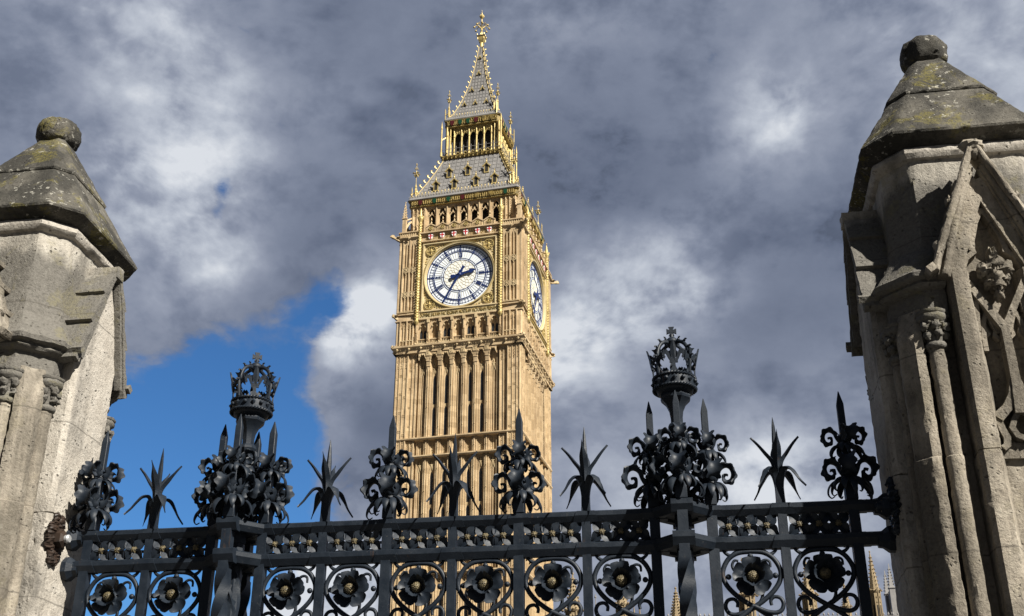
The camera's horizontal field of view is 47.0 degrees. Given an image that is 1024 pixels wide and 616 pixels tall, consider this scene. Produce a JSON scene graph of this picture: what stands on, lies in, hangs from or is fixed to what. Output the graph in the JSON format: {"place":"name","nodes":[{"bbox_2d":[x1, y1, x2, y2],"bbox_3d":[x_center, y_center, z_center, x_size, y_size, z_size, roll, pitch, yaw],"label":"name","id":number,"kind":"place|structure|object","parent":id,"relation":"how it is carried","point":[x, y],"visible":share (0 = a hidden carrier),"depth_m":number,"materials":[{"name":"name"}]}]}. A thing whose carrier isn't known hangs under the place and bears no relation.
{"place":"outdoors","nodes":[
{"label":"outdoors","id":0,"kind":"place"},
{"bbox_2d":[0,116,137,615],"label":"stone gate pier","id":1,"kind":"structure","parent":0,"point":[68,267],"depth_m":6.73,"materials":[{"name":"stone"}]},
{"bbox_2d":[0,0,1023,615],"label":"sky","id":2,"kind":"structure","parent":0,"point":[690,166],"materials":[{"name":"grey"}]},
{"bbox_2d":[562,551,898,615],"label":"palace building","id":3,"kind":"structure","parent":0,"point":[876,599],"depth_m":151.82,"materials":[{"name":"stone"}]},
{"bbox_2d":[884,564,898,615],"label":"stone tower","id":4,"kind":"structure","parent":0,"point":[890,598],"depth_m":316.81,"materials":[{"name":"grey stone"}]},
{"bbox_2d":[839,35,1023,615],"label":"stone gate pier","id":5,"kind":"structure","parent":0,"point":[932,223],"depth_m":5.76,"materials":[{"name":"stone"}]},
{"bbox_3d":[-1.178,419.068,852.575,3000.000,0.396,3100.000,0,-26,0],"label":"ground","id":6,"kind":"structure","parent":0,"visible":0},
{"bbox_2d":[44,327,901,615],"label":"iron railing","id":7,"kind":"object","parent":6,"relation":"on","point":[242,505],"visible":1,"depth_m":6.11,"materials":[{"name":"black metal"}]},
{"bbox_2d":[390,13,558,615],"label":"clock tower","id":8,"kind":"structure","parent":6,"relation":"on","point":[472,353],"depth_m":117.47,"materials":[{"name":"stone"}]},
{"bbox_2d":[428,472,432,538],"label":"lancet window","id":9,"kind":"structure","parent":8,"relation":"in","point":[431,475],"depth_m":110.18,"materials":[{"name":"black glass"}]},
{"bbox_2d":[431,375,435,435],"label":"lancet window","id":10,"kind":"structure","parent":8,"relation":"in","point":[434,380],"depth_m":113.88,"materials":[{"name":"black glass"}]},
{"bbox_2d":[438,591,441,615],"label":"lancet window","id":11,"kind":"structure","parent":8,"relation":"in","point":[440,603],"depth_m":105.24,"materials":[{"name":"black glass"}]},
{"bbox_2d":[441,471,444,516],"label":"lancet window","id":12,"kind":"structure","parent":8,"relation":"in","point":[443,475],"depth_m":109.47,"materials":[{"name":"black glass"}]},
{"bbox_2d":[443,374,447,434],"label":"lancet window","id":13,"kind":"structure","parent":8,"relation":"in","point":[446,378],"depth_m":113.64,"materials":[{"name":"black glass"}]},
{"bbox_2d":[464,589,467,615],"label":"lancet window","id":14,"kind":"structure","parent":8,"relation":"in","point":[465,610],"depth_m":104.63,"materials":[{"name":"black glass"}]},
{"bbox_2d":[466,469,469,545],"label":"lancet window","id":15,"kind":"structure","parent":8,"relation":"in","point":[468,472],"depth_m":109.16,"materials":[{"name":"black glass"}]},
{"bbox_2d":[468,372,471,432],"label":"lancet window","id":16,"kind":"structure","parent":8,"relation":"in","point":[470,375],"depth_m":113.27,"materials":[{"name":"black glass"}]},
{"bbox_2d":[478,468,481,514],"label":"lancet window","id":17,"kind":"structure","parent":8,"relation":"in","point":[480,471],"depth_m":109.03,"materials":[{"name":"black glass"}]},
{"bbox_2d":[480,371,483,431],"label":"lancet window","id":18,"kind":"structure","parent":8,"relation":"in","point":[482,374],"depth_m":113.01,"materials":[{"name":"black glass"}]}
]}

